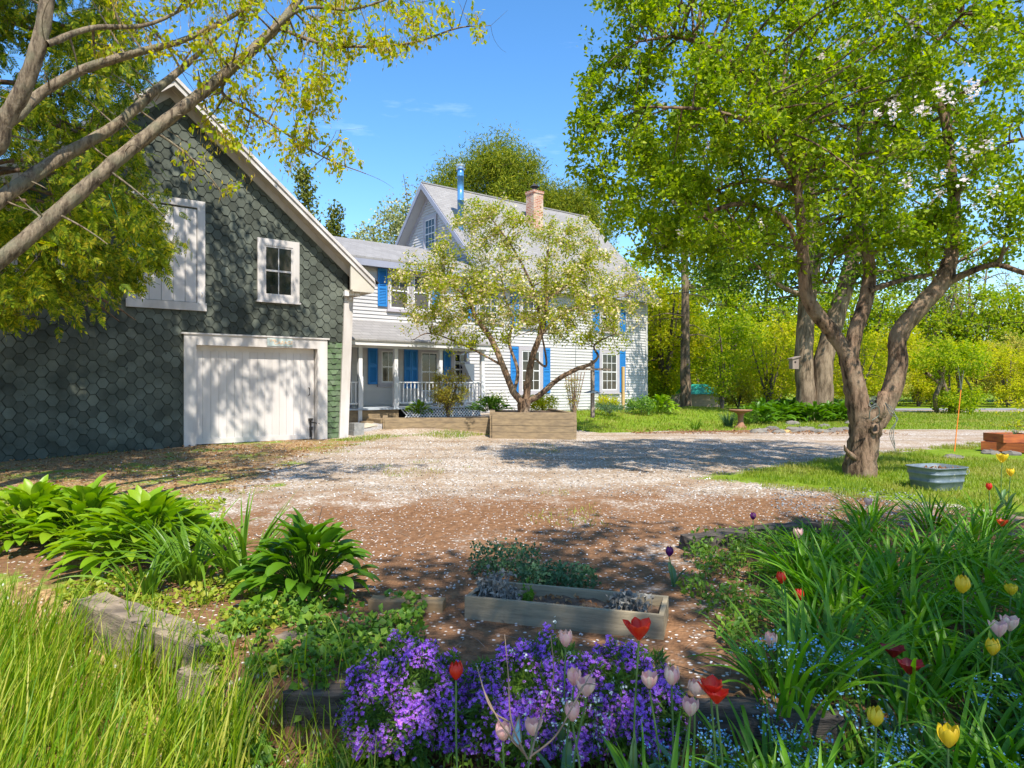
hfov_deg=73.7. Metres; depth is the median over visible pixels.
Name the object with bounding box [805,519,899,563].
daylily clump
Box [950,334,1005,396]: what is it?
hedge tree
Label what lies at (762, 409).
hosta clump
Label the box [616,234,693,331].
hedge tree
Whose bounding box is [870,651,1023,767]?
daylily clump
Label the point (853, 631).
daylily clump
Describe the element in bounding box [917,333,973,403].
hedge tree
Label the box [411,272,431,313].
window
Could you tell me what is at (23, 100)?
maple tree
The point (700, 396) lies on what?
garden shed
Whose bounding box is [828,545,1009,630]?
daylily clump
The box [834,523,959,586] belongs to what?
daylily clump
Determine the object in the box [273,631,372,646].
broken timber
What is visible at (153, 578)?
daylily clump
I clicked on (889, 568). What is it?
daylily clump
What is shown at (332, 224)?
cedar spire
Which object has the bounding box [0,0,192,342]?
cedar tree
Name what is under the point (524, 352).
window
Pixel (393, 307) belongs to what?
window
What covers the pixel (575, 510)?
driveway tufts
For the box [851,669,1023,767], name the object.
daylily clump
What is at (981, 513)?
daylily clump
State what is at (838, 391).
hedge tree
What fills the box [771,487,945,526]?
pebbles
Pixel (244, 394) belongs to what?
garage door
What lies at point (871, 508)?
daylily clump
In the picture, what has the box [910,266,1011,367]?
hedge tree
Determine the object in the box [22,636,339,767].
dry leaves
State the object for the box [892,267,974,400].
bare tree
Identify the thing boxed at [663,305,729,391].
hedge tree
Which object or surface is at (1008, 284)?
bare tree
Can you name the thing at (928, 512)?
daylily clump
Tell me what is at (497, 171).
pine tree
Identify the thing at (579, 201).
pine tree
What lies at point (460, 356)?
window
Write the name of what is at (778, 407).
hosta clump
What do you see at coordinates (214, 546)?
daylily clump
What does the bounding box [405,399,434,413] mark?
hosta clump
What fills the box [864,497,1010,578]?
daylily clump
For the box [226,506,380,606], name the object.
hosta clump
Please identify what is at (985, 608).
daylily clump
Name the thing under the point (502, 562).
herb clump
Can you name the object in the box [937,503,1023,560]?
daylily clump
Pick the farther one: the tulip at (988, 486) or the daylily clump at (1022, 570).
the tulip at (988, 486)
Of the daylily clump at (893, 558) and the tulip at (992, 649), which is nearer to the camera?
the tulip at (992, 649)
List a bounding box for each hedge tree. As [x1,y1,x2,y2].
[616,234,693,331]
[644,267,713,401]
[648,321,691,403]
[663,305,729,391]
[666,262,770,375]
[695,260,797,400]
[696,334,736,386]
[730,348,768,405]
[739,295,815,347]
[740,311,817,401]
[755,329,795,399]
[766,289,844,395]
[778,323,841,380]
[789,264,883,338]
[813,353,844,401]
[823,280,926,395]
[836,350,887,399]
[838,331,887,399]
[863,292,923,394]
[865,325,932,403]
[870,362,913,403]
[873,294,966,401]
[899,345,940,406]
[901,337,944,404]
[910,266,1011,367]
[913,345,974,406]
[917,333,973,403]
[939,299,1019,401]
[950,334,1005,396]
[952,360,1008,406]
[967,274,1023,399]
[976,341,1023,406]
[980,330,1023,404]
[983,285,1023,338]
[1000,340,1023,398]
[1012,348,1023,396]
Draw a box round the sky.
[0,0,1023,345]
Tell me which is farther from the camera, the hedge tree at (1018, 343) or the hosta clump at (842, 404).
the hedge tree at (1018, 343)
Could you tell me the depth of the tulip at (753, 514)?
6.19 m
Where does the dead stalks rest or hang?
on the ground at (676, 512)
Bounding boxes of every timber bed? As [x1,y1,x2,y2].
[383,415,489,431]
[490,409,576,438]
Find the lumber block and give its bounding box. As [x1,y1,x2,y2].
[368,595,445,612]
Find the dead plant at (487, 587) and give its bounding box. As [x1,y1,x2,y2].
[473,564,517,599]
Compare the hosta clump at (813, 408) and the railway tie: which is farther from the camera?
the hosta clump at (813, 408)
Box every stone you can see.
[750,428,768,432]
[766,426,778,429]
[771,429,785,432]
[785,426,801,431]
[786,420,798,424]
[813,429,829,432]
[829,427,842,430]
[945,453,963,458]
[981,449,999,454]
[1001,450,1021,455]
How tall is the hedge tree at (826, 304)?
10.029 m
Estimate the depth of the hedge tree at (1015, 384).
40.56 m
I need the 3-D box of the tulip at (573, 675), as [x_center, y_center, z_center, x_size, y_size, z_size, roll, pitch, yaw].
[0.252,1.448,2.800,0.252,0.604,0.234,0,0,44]
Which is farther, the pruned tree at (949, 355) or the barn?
the pruned tree at (949, 355)
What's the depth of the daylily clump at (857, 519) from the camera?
6.35 m
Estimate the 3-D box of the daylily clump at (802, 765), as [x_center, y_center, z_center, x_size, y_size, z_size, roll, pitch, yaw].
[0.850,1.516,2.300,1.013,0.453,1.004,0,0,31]
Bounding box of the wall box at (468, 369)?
[461,364,473,380]
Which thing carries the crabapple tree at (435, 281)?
on the raised timber bed at (539, 424)
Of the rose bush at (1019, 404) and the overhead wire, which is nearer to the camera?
the rose bush at (1019, 404)
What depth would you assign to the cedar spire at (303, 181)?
35.88 m
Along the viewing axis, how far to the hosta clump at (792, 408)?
25.51 m
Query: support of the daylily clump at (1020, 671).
on the ground at (676, 512)
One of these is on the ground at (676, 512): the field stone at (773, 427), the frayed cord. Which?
the field stone at (773, 427)
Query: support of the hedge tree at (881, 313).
on the ground at (676, 512)
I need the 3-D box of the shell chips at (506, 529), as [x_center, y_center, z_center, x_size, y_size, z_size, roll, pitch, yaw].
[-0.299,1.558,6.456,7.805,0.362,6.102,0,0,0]
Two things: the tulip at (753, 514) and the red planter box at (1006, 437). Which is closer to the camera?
the tulip at (753, 514)
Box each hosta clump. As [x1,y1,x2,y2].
[0,473,127,553]
[0,474,119,551]
[34,485,237,579]
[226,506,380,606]
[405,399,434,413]
[465,395,515,411]
[642,394,679,412]
[734,401,785,422]
[744,397,776,413]
[755,401,796,421]
[773,397,792,413]
[777,400,808,420]
[786,397,795,404]
[788,400,822,420]
[793,401,840,420]
[811,400,847,420]
[822,400,847,420]
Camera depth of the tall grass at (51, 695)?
3.17 m
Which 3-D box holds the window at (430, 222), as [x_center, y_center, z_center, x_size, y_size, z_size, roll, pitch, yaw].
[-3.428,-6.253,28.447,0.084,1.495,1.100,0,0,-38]
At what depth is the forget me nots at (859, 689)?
3.09 m
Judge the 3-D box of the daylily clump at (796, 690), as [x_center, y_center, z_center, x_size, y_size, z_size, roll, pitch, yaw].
[1.331,1.257,3.210,0.964,0.483,0.985,0,0,-24]
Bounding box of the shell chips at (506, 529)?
[102,483,848,708]
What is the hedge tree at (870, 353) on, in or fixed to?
on the ground at (676, 512)
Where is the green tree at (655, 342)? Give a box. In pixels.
[646,278,713,403]
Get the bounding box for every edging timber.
[282,683,759,747]
[732,702,845,767]
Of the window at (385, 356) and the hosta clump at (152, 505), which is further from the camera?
the window at (385, 356)
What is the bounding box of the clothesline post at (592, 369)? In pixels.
[581,360,610,417]
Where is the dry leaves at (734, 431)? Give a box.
[626,428,907,434]
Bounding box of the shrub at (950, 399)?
[923,382,990,413]
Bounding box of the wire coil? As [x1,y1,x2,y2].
[869,396,897,451]
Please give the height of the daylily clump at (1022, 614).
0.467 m
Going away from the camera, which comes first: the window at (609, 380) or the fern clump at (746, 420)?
the fern clump at (746, 420)
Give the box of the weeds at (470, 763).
[302,702,964,767]
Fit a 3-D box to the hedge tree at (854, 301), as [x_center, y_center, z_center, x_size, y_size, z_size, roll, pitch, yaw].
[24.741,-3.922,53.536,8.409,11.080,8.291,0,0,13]
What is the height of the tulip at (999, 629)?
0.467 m
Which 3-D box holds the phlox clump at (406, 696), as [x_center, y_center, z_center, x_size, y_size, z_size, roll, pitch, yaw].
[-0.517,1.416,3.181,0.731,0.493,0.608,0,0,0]
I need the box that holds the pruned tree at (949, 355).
[907,333,1000,412]
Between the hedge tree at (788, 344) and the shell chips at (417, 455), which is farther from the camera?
the hedge tree at (788, 344)
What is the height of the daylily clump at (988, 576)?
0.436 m
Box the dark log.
[678,518,821,552]
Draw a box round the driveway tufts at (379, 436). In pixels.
[328,429,489,441]
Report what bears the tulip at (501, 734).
on the ground at (676, 512)
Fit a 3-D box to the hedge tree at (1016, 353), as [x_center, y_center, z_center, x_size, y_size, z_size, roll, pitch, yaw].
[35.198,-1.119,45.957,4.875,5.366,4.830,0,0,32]
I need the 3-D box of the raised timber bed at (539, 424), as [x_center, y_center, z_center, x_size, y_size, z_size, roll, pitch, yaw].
[0.484,1.064,19.014,2.321,0.668,3.576,0,0,0]
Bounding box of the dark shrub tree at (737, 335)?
[676,298,782,405]
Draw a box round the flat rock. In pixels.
[364,423,377,428]
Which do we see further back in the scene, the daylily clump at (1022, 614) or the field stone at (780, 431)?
the field stone at (780, 431)
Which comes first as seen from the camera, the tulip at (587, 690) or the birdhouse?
the tulip at (587, 690)
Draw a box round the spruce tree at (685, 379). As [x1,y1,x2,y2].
[624,138,743,406]
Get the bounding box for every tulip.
[431,660,462,767]
[495,720,510,767]
[525,717,542,767]
[534,667,580,767]
[557,629,571,767]
[565,701,580,767]
[572,674,594,767]
[601,617,657,767]
[641,669,679,767]
[653,664,698,767]
[653,678,712,767]
[666,546,686,586]
[681,695,698,767]
[697,674,722,767]
[704,685,728,767]
[749,512,766,539]
[765,631,778,681]
[776,571,799,632]
[779,588,803,630]
[793,527,813,554]
[862,497,873,526]
[867,705,883,767]
[880,642,907,700]
[881,657,924,753]
[935,574,996,670]
[936,722,959,767]
[972,637,1008,721]
[985,483,1006,515]
[987,619,1023,711]
[993,614,1020,704]
[994,453,1008,503]
[994,519,1009,546]
[996,583,1019,633]
[1000,468,1014,511]
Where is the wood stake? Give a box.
[621,367,624,408]
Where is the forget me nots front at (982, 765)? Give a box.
[975,746,1023,767]
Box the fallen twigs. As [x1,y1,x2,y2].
[266,523,820,677]
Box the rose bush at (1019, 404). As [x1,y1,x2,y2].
[990,393,1023,432]
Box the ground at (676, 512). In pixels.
[0,390,1023,767]
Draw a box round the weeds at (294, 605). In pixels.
[168,586,429,767]
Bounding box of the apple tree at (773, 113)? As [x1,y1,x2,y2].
[562,0,1023,477]
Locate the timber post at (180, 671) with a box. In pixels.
[176,662,221,715]
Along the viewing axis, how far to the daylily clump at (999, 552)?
5.38 m
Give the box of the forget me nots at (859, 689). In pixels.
[737,629,932,767]
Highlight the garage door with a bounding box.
[196,345,319,444]
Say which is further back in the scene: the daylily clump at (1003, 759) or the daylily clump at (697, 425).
the daylily clump at (697, 425)
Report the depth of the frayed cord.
14.00 m
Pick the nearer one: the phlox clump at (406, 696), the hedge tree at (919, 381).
the phlox clump at (406, 696)
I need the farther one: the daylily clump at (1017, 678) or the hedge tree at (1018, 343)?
the hedge tree at (1018, 343)
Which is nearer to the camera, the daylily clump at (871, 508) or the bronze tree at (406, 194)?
the daylily clump at (871, 508)
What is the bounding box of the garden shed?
[675,384,719,406]
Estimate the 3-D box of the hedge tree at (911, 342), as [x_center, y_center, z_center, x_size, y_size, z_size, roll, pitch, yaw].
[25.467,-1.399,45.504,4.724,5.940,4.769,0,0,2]
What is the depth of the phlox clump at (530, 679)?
3.03 m
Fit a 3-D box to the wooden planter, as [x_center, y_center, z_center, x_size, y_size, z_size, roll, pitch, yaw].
[0.347,1.427,4.327,1.234,0.165,0.390,0,0,17]
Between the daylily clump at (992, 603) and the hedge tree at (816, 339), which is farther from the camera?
the hedge tree at (816, 339)
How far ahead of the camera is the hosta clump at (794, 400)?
28.69 m
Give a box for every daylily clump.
[63,537,187,599]
[85,494,259,591]
[159,485,309,585]
[558,708,737,767]
[649,696,922,767]
[663,687,877,767]
[684,575,934,746]
[685,419,704,430]
[722,512,911,596]
[739,560,903,650]
[742,570,939,702]
[743,511,890,575]
[756,527,932,623]
[757,726,963,767]
[763,743,840,767]
[765,678,997,767]
[783,507,864,548]
[800,606,1023,733]
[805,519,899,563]
[808,523,976,610]
[818,496,913,542]
[819,485,921,529]
[823,578,999,671]
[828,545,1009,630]
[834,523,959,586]
[842,591,1023,708]
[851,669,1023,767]
[863,517,967,555]
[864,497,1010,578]
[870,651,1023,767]
[882,487,990,532]
[893,558,1023,630]
[895,668,1023,767]
[896,606,1023,698]
[897,524,1023,596]
[906,497,1019,543]
[906,554,1023,662]
[907,698,1007,767]
[927,611,1023,700]
[931,526,1023,575]
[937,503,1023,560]
[939,484,1023,532]
[951,546,1023,621]
[951,651,1023,741]
[972,575,1023,636]
[982,542,1023,583]
[999,695,1023,767]
[1006,519,1023,550]
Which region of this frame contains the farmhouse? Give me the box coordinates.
[333,163,659,423]
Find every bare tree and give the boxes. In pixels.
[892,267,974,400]
[897,261,984,399]
[939,266,1002,336]
[941,243,1018,344]
[987,265,1023,312]
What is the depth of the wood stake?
23.97 m
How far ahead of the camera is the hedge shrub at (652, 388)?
35.59 m
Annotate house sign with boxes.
[267,338,292,346]
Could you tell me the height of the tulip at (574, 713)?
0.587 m
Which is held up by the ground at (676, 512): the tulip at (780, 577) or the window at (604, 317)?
the tulip at (780, 577)
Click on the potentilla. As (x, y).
(496, 396)
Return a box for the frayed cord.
[958,367,963,388]
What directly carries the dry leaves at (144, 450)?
on the ground at (676, 512)
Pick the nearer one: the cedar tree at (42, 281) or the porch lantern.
the cedar tree at (42, 281)
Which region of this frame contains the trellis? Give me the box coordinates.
[564,372,584,412]
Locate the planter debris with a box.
[524,591,609,607]
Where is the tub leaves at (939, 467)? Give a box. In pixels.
[925,465,958,468]
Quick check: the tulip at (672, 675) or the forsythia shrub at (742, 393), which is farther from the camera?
the forsythia shrub at (742, 393)
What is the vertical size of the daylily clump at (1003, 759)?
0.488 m
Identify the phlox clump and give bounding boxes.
[334,626,473,767]
[459,620,626,767]
[582,634,692,767]
[655,663,686,738]
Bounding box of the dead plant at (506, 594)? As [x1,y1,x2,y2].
[498,583,523,599]
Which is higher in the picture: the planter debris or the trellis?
the trellis
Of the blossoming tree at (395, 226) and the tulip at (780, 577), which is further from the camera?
the blossoming tree at (395, 226)
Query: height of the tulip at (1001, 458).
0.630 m
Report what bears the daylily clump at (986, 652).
on the ground at (676, 512)
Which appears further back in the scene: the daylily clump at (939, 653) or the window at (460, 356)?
the window at (460, 356)
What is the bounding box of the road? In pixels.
[895,408,1023,409]
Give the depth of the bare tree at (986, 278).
53.85 m
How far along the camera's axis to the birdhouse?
21.81 m
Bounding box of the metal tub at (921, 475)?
[905,463,969,490]
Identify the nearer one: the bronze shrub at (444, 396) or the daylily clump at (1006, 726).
the daylily clump at (1006, 726)
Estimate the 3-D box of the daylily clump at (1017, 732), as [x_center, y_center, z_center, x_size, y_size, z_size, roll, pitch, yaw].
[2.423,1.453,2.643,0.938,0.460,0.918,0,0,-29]
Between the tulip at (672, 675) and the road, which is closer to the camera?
the tulip at (672, 675)
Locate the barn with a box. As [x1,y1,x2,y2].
[0,77,378,461]
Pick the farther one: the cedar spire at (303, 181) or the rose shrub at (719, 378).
the cedar spire at (303, 181)
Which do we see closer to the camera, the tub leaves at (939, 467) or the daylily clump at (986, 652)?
the daylily clump at (986, 652)
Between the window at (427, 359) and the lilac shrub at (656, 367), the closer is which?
the window at (427, 359)
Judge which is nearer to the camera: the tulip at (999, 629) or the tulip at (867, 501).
the tulip at (999, 629)
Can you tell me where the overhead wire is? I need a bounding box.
[666,283,797,294]
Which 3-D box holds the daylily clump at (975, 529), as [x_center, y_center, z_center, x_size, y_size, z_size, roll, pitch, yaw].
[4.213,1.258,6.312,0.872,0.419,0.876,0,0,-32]
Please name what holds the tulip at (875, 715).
on the ground at (676, 512)
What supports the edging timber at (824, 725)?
on the ground at (676, 512)
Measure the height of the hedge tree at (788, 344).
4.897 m
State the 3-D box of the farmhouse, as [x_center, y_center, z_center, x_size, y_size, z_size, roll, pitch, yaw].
[-2.090,-3.690,28.275,16.370,10.480,11.300,0,0,-38]
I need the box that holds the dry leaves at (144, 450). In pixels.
[0,443,356,494]
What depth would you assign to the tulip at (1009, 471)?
7.58 m
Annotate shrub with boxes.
[427,366,473,417]
[477,634,595,759]
[530,392,558,409]
[595,392,620,414]
[648,332,680,397]
[648,370,679,404]
[701,349,744,408]
[707,374,761,407]
[724,329,795,402]
[833,331,887,394]
[923,382,990,413]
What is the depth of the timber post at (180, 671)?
3.54 m
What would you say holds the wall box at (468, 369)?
attached to the farmhouse
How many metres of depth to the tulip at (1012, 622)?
3.33 m
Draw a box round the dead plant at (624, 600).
[603,586,653,612]
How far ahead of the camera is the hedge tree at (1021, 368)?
42.59 m
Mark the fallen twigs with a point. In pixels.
(540, 566)
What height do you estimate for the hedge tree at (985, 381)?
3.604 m
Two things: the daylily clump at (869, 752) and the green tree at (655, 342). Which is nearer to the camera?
the daylily clump at (869, 752)
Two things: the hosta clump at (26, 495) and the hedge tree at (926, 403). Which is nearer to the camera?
the hosta clump at (26, 495)
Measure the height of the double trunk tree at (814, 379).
15.576 m
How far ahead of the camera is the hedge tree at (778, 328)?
46.16 m
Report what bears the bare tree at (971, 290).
on the ground at (676, 512)
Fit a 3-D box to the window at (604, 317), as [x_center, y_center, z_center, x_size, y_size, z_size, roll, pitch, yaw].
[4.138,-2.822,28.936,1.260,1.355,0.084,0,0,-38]
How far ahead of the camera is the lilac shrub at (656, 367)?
37.46 m
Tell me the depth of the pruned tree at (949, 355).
32.16 m
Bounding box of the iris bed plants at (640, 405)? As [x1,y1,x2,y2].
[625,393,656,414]
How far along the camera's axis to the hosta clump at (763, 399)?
27.17 m
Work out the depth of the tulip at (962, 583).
3.59 m
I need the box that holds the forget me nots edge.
[950,673,1023,752]
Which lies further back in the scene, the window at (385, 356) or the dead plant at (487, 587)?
the window at (385, 356)
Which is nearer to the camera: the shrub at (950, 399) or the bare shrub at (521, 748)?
the bare shrub at (521, 748)
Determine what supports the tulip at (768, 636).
on the ground at (676, 512)
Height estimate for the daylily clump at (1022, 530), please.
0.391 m
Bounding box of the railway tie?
[73,591,230,673]
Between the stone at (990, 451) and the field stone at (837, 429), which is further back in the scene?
the field stone at (837, 429)
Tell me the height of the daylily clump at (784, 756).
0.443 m
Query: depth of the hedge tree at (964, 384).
41.05 m
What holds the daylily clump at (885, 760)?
on the ground at (676, 512)
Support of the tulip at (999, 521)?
on the ground at (676, 512)
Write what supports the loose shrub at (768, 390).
on the ground at (676, 512)
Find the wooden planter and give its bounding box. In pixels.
[465,581,668,639]
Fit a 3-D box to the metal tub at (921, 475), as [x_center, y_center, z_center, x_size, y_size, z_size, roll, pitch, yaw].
[5.758,1.260,9.253,0.682,0.304,0.565,0,0,-19]
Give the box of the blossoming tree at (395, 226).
[350,193,411,244]
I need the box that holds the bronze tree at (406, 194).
[374,174,417,241]
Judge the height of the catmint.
0.598 m
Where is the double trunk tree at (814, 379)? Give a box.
[657,10,992,419]
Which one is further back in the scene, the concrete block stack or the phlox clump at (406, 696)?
the concrete block stack
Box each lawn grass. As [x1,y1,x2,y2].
[567,406,1023,432]
[711,441,1023,511]
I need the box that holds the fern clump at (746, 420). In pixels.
[729,404,766,423]
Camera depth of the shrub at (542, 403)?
21.37 m
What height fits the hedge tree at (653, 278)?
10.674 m
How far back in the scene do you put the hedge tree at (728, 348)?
46.36 m
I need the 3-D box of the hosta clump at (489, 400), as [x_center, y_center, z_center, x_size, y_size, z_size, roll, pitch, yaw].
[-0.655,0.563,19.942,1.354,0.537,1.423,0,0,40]
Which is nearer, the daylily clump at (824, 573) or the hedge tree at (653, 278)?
the daylily clump at (824, 573)
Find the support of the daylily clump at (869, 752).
on the ground at (676, 512)
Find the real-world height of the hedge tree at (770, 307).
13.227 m
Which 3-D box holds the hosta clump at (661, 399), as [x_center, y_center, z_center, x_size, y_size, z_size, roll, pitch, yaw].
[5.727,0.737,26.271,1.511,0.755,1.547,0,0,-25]
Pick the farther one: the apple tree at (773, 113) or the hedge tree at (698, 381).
the hedge tree at (698, 381)
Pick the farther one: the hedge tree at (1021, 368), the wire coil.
the hedge tree at (1021, 368)
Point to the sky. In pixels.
(405, 114)
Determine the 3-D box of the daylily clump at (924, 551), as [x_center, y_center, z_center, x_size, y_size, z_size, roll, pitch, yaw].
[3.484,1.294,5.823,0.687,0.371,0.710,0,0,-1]
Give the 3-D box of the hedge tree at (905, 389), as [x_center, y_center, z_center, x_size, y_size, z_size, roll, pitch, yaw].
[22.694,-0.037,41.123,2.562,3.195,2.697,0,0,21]
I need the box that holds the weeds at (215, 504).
[0,496,230,545]
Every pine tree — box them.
[412,118,570,210]
[525,173,620,252]
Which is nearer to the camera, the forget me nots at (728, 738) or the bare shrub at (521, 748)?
the bare shrub at (521, 748)
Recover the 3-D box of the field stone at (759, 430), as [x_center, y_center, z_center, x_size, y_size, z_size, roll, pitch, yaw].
[7.071,1.357,19.559,0.522,0.215,0.374,0,0,0]
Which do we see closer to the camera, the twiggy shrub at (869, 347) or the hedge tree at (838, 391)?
the twiggy shrub at (869, 347)
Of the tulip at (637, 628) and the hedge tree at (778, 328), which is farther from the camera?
the hedge tree at (778, 328)
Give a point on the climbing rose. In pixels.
(573, 400)
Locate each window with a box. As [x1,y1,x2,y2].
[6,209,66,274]
[256,237,300,304]
[377,348,398,386]
[386,269,410,312]
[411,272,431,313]
[418,350,436,395]
[423,214,436,251]
[451,351,470,388]
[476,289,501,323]
[518,346,542,394]
[519,293,542,328]
[598,350,620,393]
[599,301,619,333]
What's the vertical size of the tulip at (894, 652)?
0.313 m
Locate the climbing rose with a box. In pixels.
[562,376,583,411]
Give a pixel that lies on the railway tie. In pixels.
(119, 611)
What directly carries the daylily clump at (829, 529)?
on the ground at (676, 512)
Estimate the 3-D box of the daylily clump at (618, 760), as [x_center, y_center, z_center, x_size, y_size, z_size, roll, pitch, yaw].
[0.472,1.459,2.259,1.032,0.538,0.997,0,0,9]
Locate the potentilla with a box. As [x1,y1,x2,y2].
[476,390,508,405]
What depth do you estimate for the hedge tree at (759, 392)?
41.65 m
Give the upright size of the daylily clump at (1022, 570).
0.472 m
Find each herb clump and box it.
[468,537,541,577]
[515,559,601,588]
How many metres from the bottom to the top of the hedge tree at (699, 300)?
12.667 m
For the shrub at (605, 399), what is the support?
on the ground at (676, 512)
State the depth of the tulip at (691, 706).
2.60 m
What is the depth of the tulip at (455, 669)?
2.60 m
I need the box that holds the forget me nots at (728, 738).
[639,706,748,767]
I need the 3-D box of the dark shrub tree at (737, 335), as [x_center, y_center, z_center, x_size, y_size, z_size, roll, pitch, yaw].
[11.970,-1.762,37.938,5.660,6.019,5.953,0,0,0]
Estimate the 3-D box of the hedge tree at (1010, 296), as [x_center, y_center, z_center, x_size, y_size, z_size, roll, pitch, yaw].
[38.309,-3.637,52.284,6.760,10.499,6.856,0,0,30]
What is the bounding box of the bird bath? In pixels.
[729,409,751,428]
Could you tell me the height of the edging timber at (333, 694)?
0.319 m
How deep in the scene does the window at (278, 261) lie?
16.68 m
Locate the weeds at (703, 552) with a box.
[673,525,862,688]
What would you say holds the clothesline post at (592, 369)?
on the ground at (676, 512)
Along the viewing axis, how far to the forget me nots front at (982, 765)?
2.67 m
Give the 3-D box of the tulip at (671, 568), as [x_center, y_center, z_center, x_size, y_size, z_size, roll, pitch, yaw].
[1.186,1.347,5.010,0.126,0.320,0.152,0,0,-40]
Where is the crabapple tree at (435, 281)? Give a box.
[384,191,662,411]
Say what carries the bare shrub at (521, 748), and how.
on the ground at (676, 512)
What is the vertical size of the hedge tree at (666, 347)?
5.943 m
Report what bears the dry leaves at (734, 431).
on the ground at (676, 512)
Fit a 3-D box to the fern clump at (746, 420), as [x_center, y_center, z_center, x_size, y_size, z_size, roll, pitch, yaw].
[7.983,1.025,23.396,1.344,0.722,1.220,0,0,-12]
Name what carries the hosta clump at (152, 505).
on the ground at (676, 512)
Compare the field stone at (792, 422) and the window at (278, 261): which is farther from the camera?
the field stone at (792, 422)
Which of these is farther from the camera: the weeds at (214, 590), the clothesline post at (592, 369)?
the clothesline post at (592, 369)
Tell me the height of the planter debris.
0.079 m
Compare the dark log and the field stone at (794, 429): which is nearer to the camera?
the dark log
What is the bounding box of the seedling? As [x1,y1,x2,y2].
[519,577,534,600]
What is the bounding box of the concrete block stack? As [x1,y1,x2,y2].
[348,422,363,435]
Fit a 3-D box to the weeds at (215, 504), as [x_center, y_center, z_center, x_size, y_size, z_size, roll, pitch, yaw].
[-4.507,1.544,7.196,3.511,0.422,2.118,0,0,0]
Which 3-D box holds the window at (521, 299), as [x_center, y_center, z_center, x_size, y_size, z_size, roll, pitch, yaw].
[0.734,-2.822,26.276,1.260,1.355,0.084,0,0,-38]
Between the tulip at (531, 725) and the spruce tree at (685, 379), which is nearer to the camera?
the tulip at (531, 725)
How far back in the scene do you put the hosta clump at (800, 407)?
25.68 m
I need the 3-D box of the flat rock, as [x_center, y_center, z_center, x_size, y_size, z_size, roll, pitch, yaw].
[-4.179,1.202,19.496,0.797,0.198,0.435,0,0,0]
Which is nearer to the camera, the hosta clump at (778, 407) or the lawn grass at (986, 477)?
the lawn grass at (986, 477)
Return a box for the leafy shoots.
[733,745,786,767]
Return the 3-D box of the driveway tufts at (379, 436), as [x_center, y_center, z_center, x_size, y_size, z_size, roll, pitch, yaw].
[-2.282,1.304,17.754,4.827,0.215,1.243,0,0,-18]
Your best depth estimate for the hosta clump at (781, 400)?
28.37 m
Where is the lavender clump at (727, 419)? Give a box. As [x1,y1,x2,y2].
[717,412,735,426]
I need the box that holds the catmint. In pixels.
[588,399,635,413]
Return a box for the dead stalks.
[253,509,327,586]
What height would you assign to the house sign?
0.190 m
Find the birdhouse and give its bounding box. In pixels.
[787,356,800,368]
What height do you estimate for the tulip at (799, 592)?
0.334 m
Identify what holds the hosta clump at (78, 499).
on the ground at (676, 512)
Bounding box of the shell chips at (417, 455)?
[110,439,861,497]
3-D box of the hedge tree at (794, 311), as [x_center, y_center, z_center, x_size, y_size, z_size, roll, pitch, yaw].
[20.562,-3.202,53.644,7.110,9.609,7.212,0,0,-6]
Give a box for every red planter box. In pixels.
[981,441,1023,452]
[983,432,1023,442]
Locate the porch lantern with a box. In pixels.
[464,353,468,361]
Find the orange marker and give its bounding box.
[954,390,960,450]
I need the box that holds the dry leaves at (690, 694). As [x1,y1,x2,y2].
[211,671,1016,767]
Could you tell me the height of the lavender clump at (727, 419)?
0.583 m
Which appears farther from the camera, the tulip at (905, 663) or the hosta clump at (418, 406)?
the hosta clump at (418, 406)
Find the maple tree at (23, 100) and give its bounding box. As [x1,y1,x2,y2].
[0,0,504,270]
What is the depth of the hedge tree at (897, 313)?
52.55 m
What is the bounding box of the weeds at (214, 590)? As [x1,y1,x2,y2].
[0,565,287,767]
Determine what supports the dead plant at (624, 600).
in the wooden planter
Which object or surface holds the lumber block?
on the ground at (676, 512)
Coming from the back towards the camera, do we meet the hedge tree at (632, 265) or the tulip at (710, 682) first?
the hedge tree at (632, 265)
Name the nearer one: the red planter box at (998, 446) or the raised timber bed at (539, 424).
the red planter box at (998, 446)
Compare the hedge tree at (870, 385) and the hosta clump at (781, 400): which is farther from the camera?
the hedge tree at (870, 385)
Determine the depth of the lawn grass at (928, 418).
24.15 m
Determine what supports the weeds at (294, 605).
on the ground at (676, 512)
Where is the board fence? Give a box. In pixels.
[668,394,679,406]
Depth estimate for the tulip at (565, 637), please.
2.98 m
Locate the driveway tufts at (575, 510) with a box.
[49,428,607,525]
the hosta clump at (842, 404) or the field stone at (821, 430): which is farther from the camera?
the hosta clump at (842, 404)
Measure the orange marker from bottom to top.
1.264 m
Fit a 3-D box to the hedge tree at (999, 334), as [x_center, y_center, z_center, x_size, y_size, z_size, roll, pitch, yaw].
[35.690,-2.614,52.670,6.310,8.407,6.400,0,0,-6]
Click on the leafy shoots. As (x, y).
(750, 761)
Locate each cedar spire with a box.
[284,158,322,221]
[320,199,348,237]
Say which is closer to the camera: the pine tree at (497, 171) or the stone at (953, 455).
the stone at (953, 455)
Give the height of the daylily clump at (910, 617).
0.451 m

